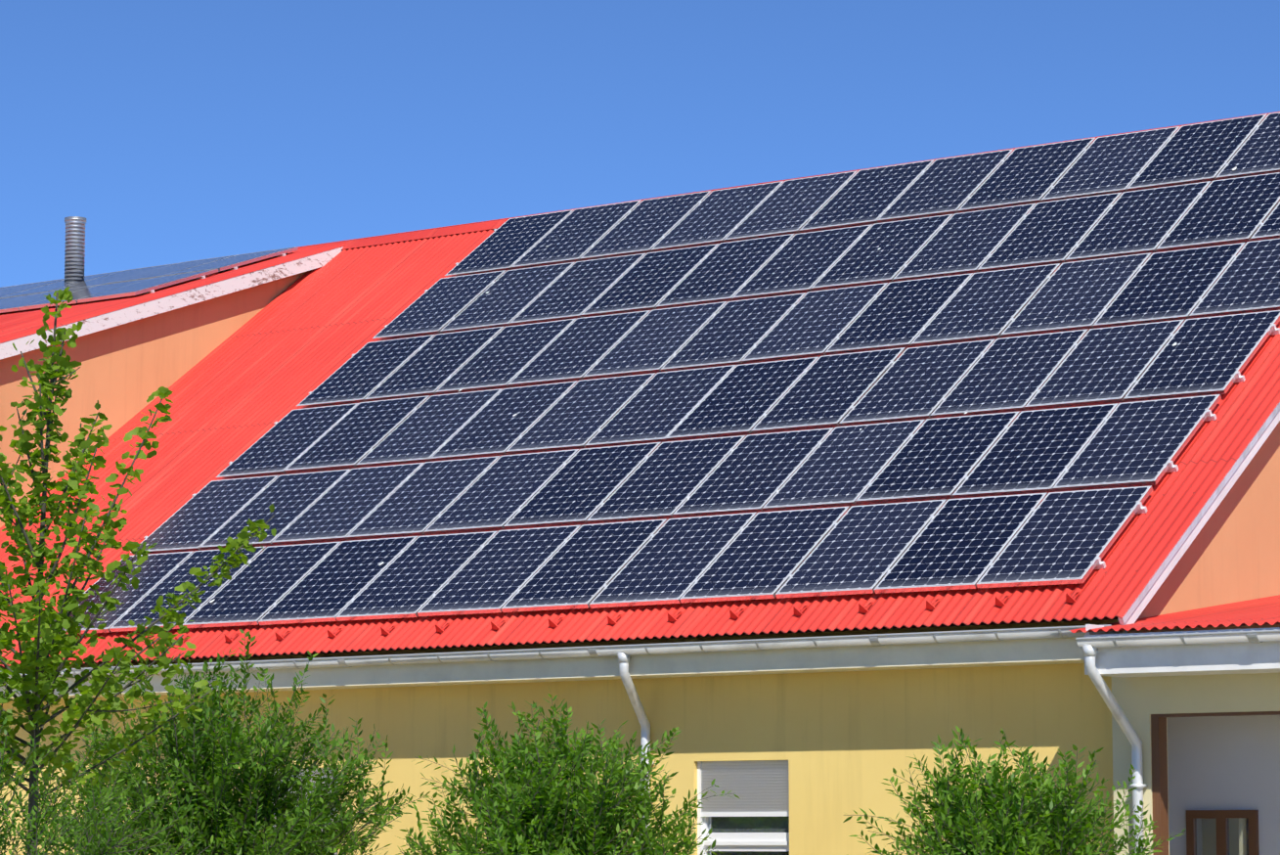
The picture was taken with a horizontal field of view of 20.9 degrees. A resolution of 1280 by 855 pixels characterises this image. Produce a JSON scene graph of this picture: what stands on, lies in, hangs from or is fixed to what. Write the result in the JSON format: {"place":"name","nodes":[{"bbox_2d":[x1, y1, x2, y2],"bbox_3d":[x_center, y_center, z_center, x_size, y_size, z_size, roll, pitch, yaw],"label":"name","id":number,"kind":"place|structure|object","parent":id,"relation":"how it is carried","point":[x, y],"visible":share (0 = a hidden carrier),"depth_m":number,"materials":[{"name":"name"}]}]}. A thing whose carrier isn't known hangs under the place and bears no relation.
{"place":"outdoors","nodes":[
{"label":"outdoors","id":0,"kind":"place"},
{"bbox_2d":[0,286,276,854],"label":"ginkgo tree","id":1,"kind":"object","parent":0,"point":[64,643],"depth_m":23.62,"materials":[{"name":"green plant"}]},
{"bbox_2d":[0,618,1119,854],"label":"front wall","id":2,"kind":"structure","parent":0,"point":[843,742],"depth_m":31.48,"materials":[{"name":"yellow paint"}]},
{"bbox_2d":[269,767,337,853],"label":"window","id":3,"kind":"structure","parent":2,"relation":"attached to","point":[313,786],"depth_m":34.92,"materials":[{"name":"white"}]},
{"bbox_2d":[0,629,1124,700],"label":"eave fascia","id":4,"kind":"structure","parent":2,"relation":"attached to","point":[1030,651],"depth_m":31.69,"materials":[{"name":"paint"}]},
{"bbox_2d":[0,623,1111,675],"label":"roof edge","id":5,"kind":"object","parent":4,"relation":"attached to","point":[873,639],"visible":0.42,"depth_m":31.67,"materials":[{"name":"metal"}]},
{"bbox_2d":[7,627,1119,678],"bbox_3d":[-2.569,2.273,33.713,16.340,0.080,0.160,-5,-8,37],"label":"gutter","id":6,"kind":"object","parent":4,"relation":"attached to","point":[865,640],"visible":0.61,"depth_m":31.56,"materials":[{"name":"grey"}]},
{"bbox_2d":[617,652,654,834],"bbox_3d":[-0.046,3.769,31.964,0.143,3.345,0.686,-3,-7,23],"label":"downpipe","id":7,"kind":"object","parent":2,"relation":"attached to","point":[631,689],"visible":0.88,"depth_m":32.08,"materials":[{"name":"metal"}]},
{"bbox_2d":[697,759,789,854],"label":"window","id":8,"kind":"structure","parent":2,"relation":"attached to","point":[754,819],"depth_m":31.74,"materials":[{"name":"white plastic"}]},
{"bbox_2d":[0,111,1279,666],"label":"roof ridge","id":9,"kind":"structure","parent":0,"point":[426,233],"depth_m":41.07,"materials":[{"name":"red metal"}]},
{"bbox_2d":[0,227,1279,666],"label":"roof sheet","id":10,"kind":"object","parent":9,"relation":"on","point":[250,382],"visible":0.21,"depth_m":35.31,"materials":[{"name":"red metal"}]},
{"bbox_2d":[80,591,1079,648],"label":"snow guards","id":11,"kind":"object","parent":10,"relation":"on","point":[862,608],"visible":0.79,"depth_m":32.28,"materials":[{"name":"red metal"}]},
{"bbox_2d":[62,112,1279,633],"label":"solar array","id":12,"kind":"object","parent":10,"relation":"on","point":[657,361],"visible":1,"depth_m":35.97,"materials":[{"name":"blue glass"}]},
{"bbox_2d":[1117,401,1279,633],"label":"verge","id":13,"kind":"structure","parent":9,"relation":"on","point":[1180,548],"depth_m":30.12,"materials":[{"name":"white paint"}]},
{"bbox_2d":[0,0,1279,287],"label":"sky","id":14,"kind":"structure","parent":0,"point":[179,131],"materials":[{"name":"blue"}]},
{"label":"ground","id":15,"kind":"structure","parent":0,"visible":0},
{"bbox_2d":[0,713,215,854],"bbox_3d":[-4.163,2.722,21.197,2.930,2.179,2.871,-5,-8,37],"label":"bush leaves","id":16,"kind":"object","parent":15,"relation":"on","point":[104,832],"visible":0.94,"depth_m":21.05,"materials":[{"name":"green plant"}]},
{"bbox_2d":[0,270,308,527],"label":"part walls","id":17,"kind":"structure","parent":15,"relation":"on","point":[124,372],"depth_m":42.73,"materials":[{"name":"orange paint"}]},
{"bbox_2d":[0,243,345,343],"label":"roof sheet","id":18,"kind":"object","parent":17,"relation":"on","point":[14,325],"visible":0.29,"depth_m":43.66,"materials":[{"name":"red metal"}]},
{"bbox_2d":[64,216,86,284],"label":"chimney flue","id":19,"kind":"object","parent":18,"relation":"on","point":[74,252],"visible":0.67,"depth_m":47.40,"materials":[{"name":"grey metal"}]},
{"bbox_2d":[0,246,298,312],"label":"solar array","id":20,"kind":"object","parent":18,"relation":"on","point":[117,284],"visible":0.98,"depth_m":45.73,"materials":[{"name":"blue glass"}]},
{"bbox_2d":[0,245,344,359],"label":"barge board","id":21,"kind":"object","parent":18,"relation":"attached to","point":[102,322],"visible":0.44,"depth_m":43.31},
{"bbox_2d":[0,628,430,854],"bbox_3d":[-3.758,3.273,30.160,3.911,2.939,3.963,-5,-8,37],"label":"bush","id":22,"kind":"object","parent":15,"relation":"on","point":[231,841],"visible":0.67,"depth_m":29.63,"materials":[{"name":"green plant"}]},
{"bbox_2d":[394,689,740,854],"bbox_3d":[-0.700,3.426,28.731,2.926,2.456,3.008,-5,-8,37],"label":"bush leaves","id":23,"kind":"object","parent":15,"relation":"on","point":[562,790],"visible":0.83,"depth_m":28.34,"materials":[{"name":"green plant"}]},
{"bbox_2d":[842,725,1185,854],"bbox_3d":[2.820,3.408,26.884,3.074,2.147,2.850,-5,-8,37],"label":"bush leaves","id":24,"kind":"object","parent":15,"relation":"on","point":[1002,784],"visible":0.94,"depth_m":26.72,"materials":[{"name":"green plant"}]},
{"bbox_2d":[1083,623,1279,854],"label":"annex porch","id":25,"kind":"object","parent":15,"relation":"on","point":[1204,719],"visible":0.9,"depth_m":29.01,"materials":[{"name":"white paint"}]},
{"bbox_2d":[1082,645,1147,852],"bbox_3d":[3.923,3.422,28.520,0.130,3.221,0.821,-6,-9,41],"label":"downpipe","id":26,"kind":"object","parent":25,"relation":"attached to","point":[1111,701],"visible":0.88,"depth_m":28.73,"materials":[{"name":"metal"}]},
{"bbox_2d":[1069,594,1279,632],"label":"roof","id":27,"kind":"structure","parent":25,"relation":"on","point":[1260,611],"depth_m":28.90,"materials":[{"name":"red metal"}]},
{"bbox_2d":[1075,629,1279,648],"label":"rain gutter","id":28,"kind":"object","parent":25,"relation":"attached to","point":[1193,640],"visible":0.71,"depth_m":27.91,"materials":[{"name":"grey metal"}]},
{"bbox_2d":[1127,420,1279,632],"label":"gable wall","id":29,"kind":"structure","parent":15,"relation":"on","point":[1231,553],"depth_m":31.16,"materials":[{"name":"orange paint"}]}
]}

